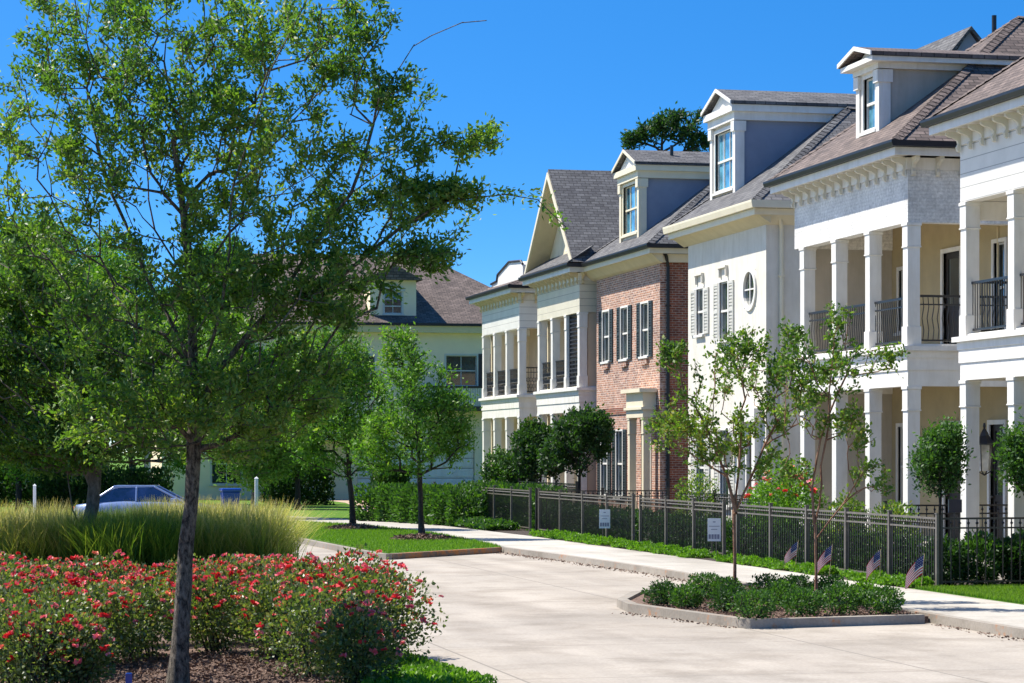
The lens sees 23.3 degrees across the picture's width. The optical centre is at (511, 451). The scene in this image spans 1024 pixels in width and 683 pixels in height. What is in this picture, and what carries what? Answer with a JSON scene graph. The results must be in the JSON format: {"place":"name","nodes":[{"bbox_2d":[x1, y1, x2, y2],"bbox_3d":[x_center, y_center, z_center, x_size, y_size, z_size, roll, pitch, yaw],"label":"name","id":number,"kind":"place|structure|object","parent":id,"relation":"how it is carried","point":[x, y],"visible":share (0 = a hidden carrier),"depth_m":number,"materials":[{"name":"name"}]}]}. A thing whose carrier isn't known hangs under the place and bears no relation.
{"place":"outdoors","nodes":[
{"label":"outdoors","id":0,"kind":"place"},
{"bbox_2d":[0,496,121,572],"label":"tall grass","id":1,"kind":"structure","parent":0,"point":[21,535],"depth_m":45.24,"materials":[{"name":"green plant"}]},
{"bbox_2d":[109,454,143,472],"bbox_3d":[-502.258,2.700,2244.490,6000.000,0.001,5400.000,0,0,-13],"label":"ground","id":2,"kind":"structure","parent":0,"point":[138,466],"depth_m":579.86,"materials":[{"name":"green plant"}]},
{"bbox_2d":[27,465,174,511],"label":"hedge","id":3,"kind":"object","parent":2,"relation":"on","point":[54,487],"visible":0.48,"depth_m":96.46,"materials":[{"name":"green plant"}]},
{"bbox_2d":[198,305,314,509],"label":"background tree","id":4,"kind":"object","parent":2,"relation":"on","point":[277,459],"visible":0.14,"depth_m":89.54,"materials":[{"name":"green plant"}]},
{"bbox_2d":[839,599,1023,638],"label":"curb","id":5,"kind":"structure","parent":2,"relation":"on","point":[983,626],"depth_m":35.20,"materials":[{"name":"concrete"}]},
{"bbox_2d":[37,500,220,576],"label":"tall grass","id":6,"kind":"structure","parent":0,"point":[133,544],"depth_m":44.62,"materials":[{"name":"green plant"}]},
{"bbox_2d":[0,606,343,682],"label":"median bed","id":7,"kind":"object","parent":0,"point":[245,646],"depth_m":29.68,"materials":[{"name":"brown soil"}]},
{"bbox_2d":[0,552,63,615],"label":"rose bush","id":8,"kind":"object","parent":7,"relation":"on","point":[20,572],"visible":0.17,"depth_m":30.31,"materials":[{"name":"red plant"}]},
{"bbox_2d":[0,562,65,657],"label":"rose bush","id":9,"kind":"object","parent":7,"relation":"on","point":[19,582],"visible":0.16,"depth_m":27.23,"materials":[{"name":"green plant"}]},
{"bbox_2d":[0,591,87,682],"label":"rose bush","id":10,"kind":"object","parent":7,"relation":"on","point":[21,671],"visible":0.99,"depth_m":24.39,"materials":[{"name":"green plant"}]},
{"bbox_2d":[0,571,114,673],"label":"rose bush","id":11,"kind":"object","parent":7,"relation":"on","point":[59,600],"visible":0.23,"depth_m":26.60,"materials":[{"name":"green plant"}]},
{"bbox_2d":[16,557,109,619],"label":"rose bush","id":12,"kind":"object","parent":7,"relation":"on","point":[62,576],"visible":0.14,"depth_m":30.36,"materials":[{"name":"red plant"}]},
{"bbox_2d":[27,611,120,682],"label":"rose bush","id":13,"kind":"object","parent":7,"relation":"on","point":[97,637],"visible":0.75,"depth_m":24.61,"materials":[{"name":"green plant"}]},
{"bbox_2d":[52,575,156,665],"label":"rose bush","id":14,"kind":"object","parent":7,"relation":"on","point":[109,607],"visible":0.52,"depth_m":27.65,"materials":[{"name":"green plant"}]},
{"bbox_2d":[62,556,165,644],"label":"rose bush","id":15,"kind":"object","parent":7,"relation":"on","point":[109,567],"visible":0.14,"depth_m":30.61,"materials":[{"name":"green plant"}]},
{"bbox_2d":[0,209,233,527],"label":"oak tree","id":16,"kind":"object","parent":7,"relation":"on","point":[33,432],"visible":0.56,"depth_m":45.48,"materials":[{"name":"green plant"}]},
{"bbox_2d":[86,571,197,662],"bbox_3d":[-4.342,1.891,28.719,1.366,1.064,1.485,0,0,-13],"label":"rose bush","id":17,"kind":"object","parent":7,"relation":"on","point":[150,593],"visible":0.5,"depth_m":28.54,"materials":[{"name":"green plant"}]},
{"bbox_2d":[0,650,346,682],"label":"mulch chips","id":18,"kind":"object","parent":7,"relation":"on","point":[235,657],"visible":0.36,"depth_m":27.05,"materials":[{"name":"brown wood"}]},
{"bbox_2d":[139,553,249,644],"bbox_3d":[-3.956,1.835,30.968,1.567,1.163,1.195,0,0,28],"label":"rose bush","id":19,"kind":"object","parent":7,"relation":"on","point":[169,575],"visible":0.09,"depth_m":30.87,"materials":[{"name":"green plant"}]},
{"bbox_2d":[167,557,265,653],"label":"rose bush","id":20,"kind":"object","parent":7,"relation":"on","point":[201,593],"visible":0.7,"depth_m":29.48,"materials":[{"name":"green plant"}]},
{"bbox_2d":[207,551,283,641],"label":"rose bush","id":21,"kind":"object","parent":7,"relation":"on","point":[250,566],"visible":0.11,"depth_m":31.31,"materials":[{"name":"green plant"}]},
{"bbox_2d":[227,564,322,658],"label":"rose bush","id":22,"kind":"object","parent":7,"relation":"on","point":[258,605],"visible":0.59,"depth_m":28.64,"materials":[{"name":"green plant"}]},
{"bbox_2d":[0,0,571,682],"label":"oak tree","id":23,"kind":"object","parent":7,"relation":"on","point":[174,404],"visible":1,"depth_m":24.92,"materials":[{"name":"green plant"}]},
{"bbox_2d":[244,552,346,645],"bbox_3d":[-2.664,1.829,30.575,1.418,1.193,1.170,0,0,-36],"label":"rose bush","id":24,"kind":"object","parent":7,"relation":"on","point":[288,561],"visible":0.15,"depth_m":30.50,"materials":[{"name":"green plant"}]},
{"bbox_2d":[251,573,390,677],"bbox_3d":[-1.984,1.860,26.578,1.244,1.111,1.799,0,0,37],"label":"rose bush","id":25,"kind":"object","parent":7,"relation":"on","point":[307,596],"visible":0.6,"depth_m":26.35,"materials":[{"name":"green plant"}]},
{"bbox_2d":[305,596,406,682],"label":"rose bush","id":26,"kind":"object","parent":7,"relation":"on","point":[357,629],"visible":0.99,"depth_m":24.86,"materials":[{"name":"green plant"}]},
{"bbox_2d":[300,542,417,623],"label":"rose bush","id":27,"kind":"object","parent":7,"relation":"on","point":[344,560],"visible":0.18,"depth_m":30.41,"materials":[{"name":"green plant"}]},
{"bbox_2d":[305,558,448,662],"bbox_3d":[-1.504,1.793,27.371,1.563,1.249,1.384,0,0,-13],"label":"rose bush","id":28,"kind":"object","parent":7,"relation":"on","point":[399,608],"visible":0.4,"depth_m":27.26,"materials":[{"name":"green plant"}]},
{"bbox_2d":[351,648,497,682],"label":"ground cover","id":29,"kind":"object","parent":7,"relation":"on","point":[426,670],"visible":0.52,"depth_m":25.23,"materials":[{"name":"green plant"}]},
{"bbox_2d":[0,497,404,521],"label":"lawn","id":30,"kind":"structure","parent":0,"point":[340,512],"depth_m":103.61,"materials":[{"name":"green plant"}]},
{"bbox_2d":[0,254,91,511],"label":"background tree","id":31,"kind":"object","parent":30,"relation":"on","point":[19,480],"visible":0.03,"depth_m":97.88,"materials":[{"name":"green plant"}]},
{"bbox_2d":[0,457,107,506],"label":"hedge","id":32,"kind":"object","parent":30,"relation":"on","point":[9,487],"visible":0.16,"depth_m":108.36,"materials":[{"name":"green plant"}]},
{"bbox_2d":[0,208,143,399],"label":"background tree","id":33,"kind":"object","parent":30,"relation":"on","point":[96,245],"visible":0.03,"depth_m":114.51,"materials":[{"name":"green plant"}]},
{"bbox_2d":[74,238,205,479],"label":"background tree","id":34,"kind":"object","parent":30,"relation":"on","point":[114,268],"visible":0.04,"depth_m":101.64,"materials":[{"name":"green plant"}]},
{"bbox_2d":[149,228,259,357],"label":"background tree","id":35,"kind":"object","parent":30,"relation":"on","point":[213,244],"visible":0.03,"depth_m":109.50,"materials":[{"name":"green plant"}]},
{"bbox_2d":[259,456,335,504],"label":"hedge","id":36,"kind":"object","parent":30,"relation":"on","point":[322,493],"visible":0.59,"depth_m":111.82,"materials":[{"name":"green plant"}]},
{"bbox_2d":[258,322,340,508],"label":"background tree","id":37,"kind":"object","parent":30,"relation":"on","point":[296,474],"visible":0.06,"depth_m":103.86,"materials":[{"name":"green plant"}]},
{"bbox_2d":[86,493,341,573],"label":"tall grass","id":38,"kind":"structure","parent":0,"point":[260,532],"depth_m":45.66,"materials":[{"name":"green plant"}]},
{"bbox_2d":[141,253,490,499],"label":"house","id":39,"kind":"structure","parent":0,"point":[447,325],"depth_m":127.22,"materials":[{"name":"paint"}]},
{"bbox_2d":[357,439,473,496],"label":"garage door","id":40,"kind":"structure","parent":39,"relation":"in","point":[466,472],"depth_m":127.44,"materials":[{"name":"white paint"}]},
{"bbox_2d":[444,354,477,385],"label":"window","id":41,"kind":"structure","parent":39,"relation":"in","point":[467,363],"depth_m":127.59,"materials":[{"name":"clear glass"}]},
{"bbox_2d":[287,520,500,553],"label":"grass island lawn","id":42,"kind":"structure","parent":0,"point":[389,545],"depth_m":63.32,"materials":[{"name":"green plant"}]},
{"bbox_2d":[278,321,399,523],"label":"oak tree","id":43,"kind":"object","parent":42,"relation":"on","point":[347,427],"visible":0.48,"depth_m":77.09,"materials":[{"name":"green plant"}]},
{"bbox_2d":[346,317,482,532],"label":"oak tree","id":44,"kind":"object","parent":42,"relation":"on","point":[442,401],"visible":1,"depth_m":68.59,"materials":[{"name":"green plant"}]},
{"bbox_2d":[0,0,1023,452],"label":"sky","id":45,"kind":"structure","parent":0,"point":[567,76],"materials":[{"name":"blue"}]},
{"bbox_2d":[2,516,1023,626],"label":"sidewalk","id":46,"kind":"structure","parent":0,"point":[1006,613],"depth_m":52.47,"materials":[{"name":"concrete"}]},
{"bbox_2d":[294,542,1023,682],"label":"road","id":47,"kind":"structure","parent":0,"point":[515,619],"depth_m":33.11,"materials":[{"name":"concrete"}]},
{"bbox_2d":[73,485,215,514],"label":"parked car","id":48,"kind":"object","parent":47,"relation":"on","point":[116,496],"visible":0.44,"depth_m":78.26,"materials":[{"name":"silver metal"}]},
{"bbox_2d":[389,547,501,559],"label":"curb","id":49,"kind":"structure","parent":47,"relation":"on","point":[424,554],"depth_m":60.16,"materials":[{"name":"grey concrete"}]},
{"bbox_2d":[502,547,752,585],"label":"curb","id":50,"kind":"structure","parent":47,"relation":"on","point":[628,566],"depth_m":54.54,"materials":[{"name":"concrete"}]},
{"bbox_2d":[617,584,924,628],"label":"curb","id":51,"kind":"structure","parent":47,"relation":"on","point":[625,603],"depth_m":36.23,"materials":[{"name":"concrete"}]},
{"bbox_2d":[631,586,927,622],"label":"planter soil","id":52,"kind":"structure","parent":47,"relation":"on","point":[638,599],"depth_m":37.78,"materials":[{"name":"brown soil"}]},
{"bbox_2d":[640,578,676,604],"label":"boxwood","id":53,"kind":"object","parent":52,"relation":"on","point":[659,590],"visible":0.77,"depth_m":38.98,"materials":[{"name":"green plant"}]},
{"bbox_2d":[665,583,706,608],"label":"boxwood","id":54,"kind":"object","parent":52,"relation":"on","point":[693,593],"visible":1,"depth_m":38.27,"materials":[{"name":"green plant"}]},
{"bbox_2d":[704,580,749,611],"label":"boxwood","id":55,"kind":"object","parent":52,"relation":"on","point":[726,594],"visible":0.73,"depth_m":37.36,"materials":[{"name":"green plant"}]},
{"bbox_2d":[641,315,833,587],"bbox_3d":[3.738,0.078,40.515,3.123,4.650,1.981,0,0,-13],"label":"crape myrtle","id":56,"kind":"object","parent":52,"relation":"on","point":[745,346],"visible":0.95,"depth_m":40.42,"materials":[{"name":"green plant"}]},
{"bbox_2d":[726,586,779,619],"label":"boxwood","id":57,"kind":"object","parent":52,"relation":"on","point":[766,599],"visible":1,"depth_m":35.67,"materials":[{"name":"green plant"}]},
{"bbox_2d":[646,585,918,618],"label":"mulch chips","id":58,"kind":"object","parent":52,"relation":"on","point":[700,608],"visible":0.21,"depth_m":37.46,"materials":[{"name":"brown wood"}]},
{"bbox_2d":[780,586,828,616],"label":"boxwood","id":59,"kind":"object","parent":52,"relation":"on","point":[799,604],"visible":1,"depth_m":36.30,"materials":[{"name":"green plant"}]},
{"bbox_2d":[765,301,909,605],"bbox_3d":[5.072,0.027,38.510,2.262,4.753,1.042,0,0,1],"label":"crape myrtle","id":60,"kind":"object","parent":52,"relation":"on","point":[835,363],"visible":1,"depth_m":38.53,"materials":[{"name":"green plant"}]},
{"bbox_2d":[816,580,868,614],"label":"boxwood","id":61,"kind":"object","parent":52,"relation":"on","point":[843,592],"visible":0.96,"depth_m":36.71,"materials":[{"name":"green plant"}]},
{"bbox_2d":[859,583,907,614],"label":"boxwood","id":62,"kind":"object","parent":52,"relation":"on","point":[888,600],"visible":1,"depth_m":36.70,"materials":[{"name":"green plant"}]},
{"bbox_2d":[424,522,1021,587],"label":"yard soil","id":63,"kind":"structure","parent":0,"point":[521,531],"depth_m":63.79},
{"bbox_2d":[347,481,496,526],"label":"hedge","id":64,"kind":"object","parent":63,"relation":"on","point":[456,501],"visible":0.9,"depth_m":82.70,"materials":[{"name":"green plant"}]},
{"bbox_2d":[442,515,519,530],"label":"ground cover","id":65,"kind":"object","parent":63,"relation":"on","point":[483,523],"visible":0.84,"depth_m":76.68,"materials":[{"name":"green plant"}]},
{"bbox_2d":[433,482,531,530],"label":"iron fence","id":66,"kind":"object","parent":63,"relation":"on","point":[527,507],"visible":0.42,"depth_m":77.37,"materials":[{"name":"brown metal"}]},
{"bbox_2d":[465,260,537,480],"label":"townhouse","id":67,"kind":"structure","parent":63,"relation":"on","point":[506,302],"depth_m":100.97,"materials":[{"name":"paint"}]},
{"bbox_2d":[474,444,543,486],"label":"yard tree","id":68,"kind":"object","parent":63,"relation":"on","point":[501,469],"visible":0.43,"depth_m":86.66,"materials":[{"name":"green plant"}]},
{"bbox_2d":[455,480,566,529],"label":"hedge","id":69,"kind":"object","parent":63,"relation":"on","point":[505,485],"visible":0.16,"depth_m":78.67,"materials":[{"name":"green plant"}]},
{"bbox_2d":[504,414,561,481],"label":"yard tree","id":70,"kind":"object","parent":63,"relation":"on","point":[526,439],"visible":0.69,"depth_m":82.19,"materials":[{"name":"green plant"}]},
{"bbox_2d":[518,169,618,499],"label":"townhouse","id":71,"kind":"structure","parent":63,"relation":"on","point":[587,201],"depth_m":88.69,"materials":[{"name":"paint"}]},
{"bbox_2d":[536,400,619,493],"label":"yard tree","id":72,"kind":"object","parent":63,"relation":"on","point":[593,430],"visible":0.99,"depth_m":77.25,"materials":[{"name":"green plant"}]},
{"bbox_2d":[529,528,626,544],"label":"ground cover","id":73,"kind":"object","parent":63,"relation":"on","point":[578,537],"visible":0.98,"depth_m":66.56,"materials":[{"name":"green plant"}]},
{"bbox_2d":[538,488,634,540],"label":"iron fence","id":74,"kind":"object","parent":63,"relation":"on","point":[577,512],"visible":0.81,"depth_m":68.60,"materials":[{"name":"brown metal"}]},
{"bbox_2d":[535,487,669,529],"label":"iron fence","id":75,"kind":"object","parent":63,"relation":"on","point":[602,490],"visible":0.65,"depth_m":74.97,"materials":[{"name":"black metal"}]},
{"bbox_2d":[558,502,671,541],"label":"hedge","id":76,"kind":"object","parent":63,"relation":"on","point":[636,524],"visible":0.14,"depth_m":65.74,"materials":[{"name":"green plant"}]},
{"bbox_2d":[579,145,709,526],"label":"townhouse","id":77,"kind":"structure","parent":63,"relation":"on","point":[637,270],"depth_m":81.53,"materials":[{"name":"brick"}]},
{"bbox_2d":[613,429,622,498],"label":"window","id":78,"kind":"structure","parent":77,"relation":"in","point":[618,474],"depth_m":83.51,"materials":[{"name":"white paint"}]},
{"bbox_2d":[610,539,718,557],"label":"ground cover","id":79,"kind":"object","parent":63,"relation":"on","point":[669,549],"visible":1,"depth_m":58.30,"materials":[{"name":"green plant"}]},
{"bbox_2d":[620,101,709,151],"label":"background tree","id":80,"kind":"object","parent":63,"relation":"on","point":[661,126],"visible":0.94,"depth_m":109.70,"materials":[{"name":"green plant"}]},
{"bbox_2d":[639,495,726,554],"bbox_3d":[4.023,1.765,59.412,0.090,1.370,7.090,0,0,-13],"label":"iron fence","id":81,"kind":"object","parent":63,"relation":"on","point":[667,504],"visible":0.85,"depth_m":59.46,"materials":[{"name":"brown metal"}]},
{"bbox_2d":[671,469,721,531],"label":"yard shrub","id":82,"kind":"object","parent":63,"relation":"on","point":[705,487],"visible":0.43,"depth_m":61.70,"materials":[{"name":"green plant"}]},
{"bbox_2d":[649,512,764,555],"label":"hedge","id":83,"kind":"object","parent":63,"relation":"on","point":[729,540],"visible":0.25,"depth_m":58.47,"materials":[{"name":"green plant"}]},
{"bbox_2d":[711,553,841,575],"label":"ground cover","id":84,"kind":"object","parent":63,"relation":"on","point":[807,567],"visible":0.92,"depth_m":50.78,"materials":[{"name":"green plant"}]},
{"bbox_2d":[738,458,830,556],"bbox_3d":[5.941,1.255,54.396,1.567,2.298,2.499,0,0,-32],"label":"hibiscus","id":85,"kind":"object","parent":63,"relation":"on","point":[794,496],"visible":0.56,"depth_m":54.09,"materials":[{"name":"green plant"}]},
{"bbox_2d":[663,26,981,538],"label":"townhouse","id":86,"kind":"structure","parent":63,"relation":"on","point":[734,232],"depth_m":68.85,"materials":[{"name":"white paint"}]},
{"bbox_2d":[716,279,728,342],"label":"window","id":87,"kind":"structure","parent":86,"relation":"in","point":[724,286],"depth_m":68.83,"materials":[{"name":"white glass"}]},
{"bbox_2d":[742,268,756,310],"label":"round window","id":88,"kind":"structure","parent":86,"relation":"in","point":[749,283],"depth_m":66.36,"materials":[{"name":"white glass"}]},
{"bbox_2d":[736,501,940,585],"bbox_3d":[6.261,1.765,49.410,0.090,1.370,11.590,0,0,-13],"label":"iron fence","id":89,"kind":"object","parent":63,"relation":"on","point":[889,519],"visible":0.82,"depth_m":48.26,"materials":[{"name":"brown metal"}]},
{"bbox_2d":[745,523,945,576],"bbox_3d":[6.655,1.991,50.435,1.139,0.955,9.235,0,0,-13],"label":"hedge","id":90,"kind":"object","parent":63,"relation":"on","point":[842,548],"visible":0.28,"depth_m":49.01,"materials":[{"name":"green plant"}]},
{"bbox_2d":[820,487,870,566],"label":"yard shrub","id":91,"kind":"object","parent":63,"relation":"on","point":[850,503],"visible":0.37,"depth_m":50.17,"materials":[{"name":"green plant"}]},
{"bbox_2d":[839,568,934,587],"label":"ground cover","id":92,"kind":"object","parent":63,"relation":"on","point":[877,577],"visible":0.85,"depth_m":44.83,"materials":[{"name":"green plant"}]},
{"bbox_2d":[863,498,922,569],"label":"yard shrub","id":93,"kind":"object","parent":63,"relation":"on","point":[896,511],"visible":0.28,"depth_m":48.45,"materials":[{"name":"green plant"}]},
{"bbox_2d":[763,15,1023,560],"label":"townhouse","id":94,"kind":"structure","parent":63,"relation":"on","point":[872,193],"depth_m":55.46,"materials":[{"name":"paint"}]},
{"bbox_2d":[893,423,902,510],"bbox_3d":[9.406,0.360,59.285,0.230,2.100,1.060,0,0,-13],"label":"window","id":95,"kind":"structure","parent":94,"relation":"in","point":[898,425],"depth_m":59.67,"materials":[{"name":"white paint"}]},
{"bbox_2d":[944,251,958,343],"bbox_3d":[10.063,-3.435,56.460,0.100,2.230,1.000,0,0,-13],"label":"door","id":96,"kind":"structure","parent":94,"relation":"in","point":[952,259],"depth_m":56.62,"materials":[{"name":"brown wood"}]},
{"bbox_2d":[979,423,1001,475],"bbox_3d":[10.251,-0.055,53.503,0.605,1.139,0.462,0,0,13],"label":"wall lantern","id":97,"kind":"object","parent":94,"relation":"attached to","point":[986,441],"depth_m":53.40,"materials":[{"name":"black metal"}]},
{"bbox_2d":[991,424,1002,539],"bbox_3d":[10.615,0.690,53.996,0.100,2.580,0.750,0,0,-13],"label":"door","id":98,"kind":"structure","parent":94,"relation":"in","point":[997,496],"depth_m":54.16,"materials":[{"name":"brown wood"}]},
{"bbox_2d":[991,237,1006,329],"bbox_3d":[10.618,-3.565,53.869,0.230,2.150,0.860,0,0,-13],"label":"door","id":99,"kind":"structure","parent":94,"relation":"in","point":[1003,241],"depth_m":54.05,"materials":[{"name":"white paint"}]},
{"bbox_2d":[906,411,975,512],"bbox_3d":[7.803,0.827,45.377,1.304,3.149,1.422,0,0,-13],"label":"yard tree","id":100,"kind":"object","parent":63,"relation":"on","point":[939,453],"visible":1,"depth_m":45.22,"materials":[{"name":"green plant"}]},
{"bbox_2d":[883,501,1007,553],"bbox_3d":[9.532,1.720,50.705,4.140,1.460,0.090,0,0,-13],"label":"iron fence","id":101,"kind":"object","parent":63,"relation":"on","point":[982,509],"visible":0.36,"depth_m":50.71,"materials":[{"name":"black metal"}]},
{"bbox_2d":[922,533,975,585],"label":"laurel shrub","id":102,"kind":"object","parent":63,"relation":"on","point":[955,560],"visible":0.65,"depth_m":44.27,"materials":[{"name":"green plant"}]},
{"bbox_2d":[952,529,1009,585],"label":"laurel shrub","id":103,"kind":"object","parent":63,"relation":"on","point":[989,557],"visible":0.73,"depth_m":44.49,"materials":[{"name":"green plant"}]},
{"bbox_2d":[987,406,1023,584],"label":"yard tree","id":104,"kind":"object","parent":63,"relation":"on","point":[1012,452],"visible":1,"depth_m":44.70,"materials":[{"name":"green plant"}]},
{"bbox_2d":[991,531,1023,584],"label":"laurel shrub","id":105,"kind":"object","parent":63,"relation":"on","point":[1015,545],"visible":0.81,"depth_m":44.56,"materials":[{"name":"green plant"}]},
{"bbox_2d":[909,583,1023,604],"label":"front lawn","id":106,"kind":"structure","parent":0,"point":[968,596],"depth_m":41.18,"materials":[{"name":"green plant"}]},
{"bbox_2d":[920,56,1023,579],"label":"townhouse","id":107,"kind":"structure","parent":106,"relation":"on","point":[981,124],"depth_m":47.39,"materials":[{"name":"paint"}]},
{"bbox_2d":[940,513,1023,586],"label":"iron fence","id":108,"kind":"object","parent":106,"relation":"on","point":[959,528],"visible":0.99,"depth_m":43.95,"materials":[{"name":"black metal"}]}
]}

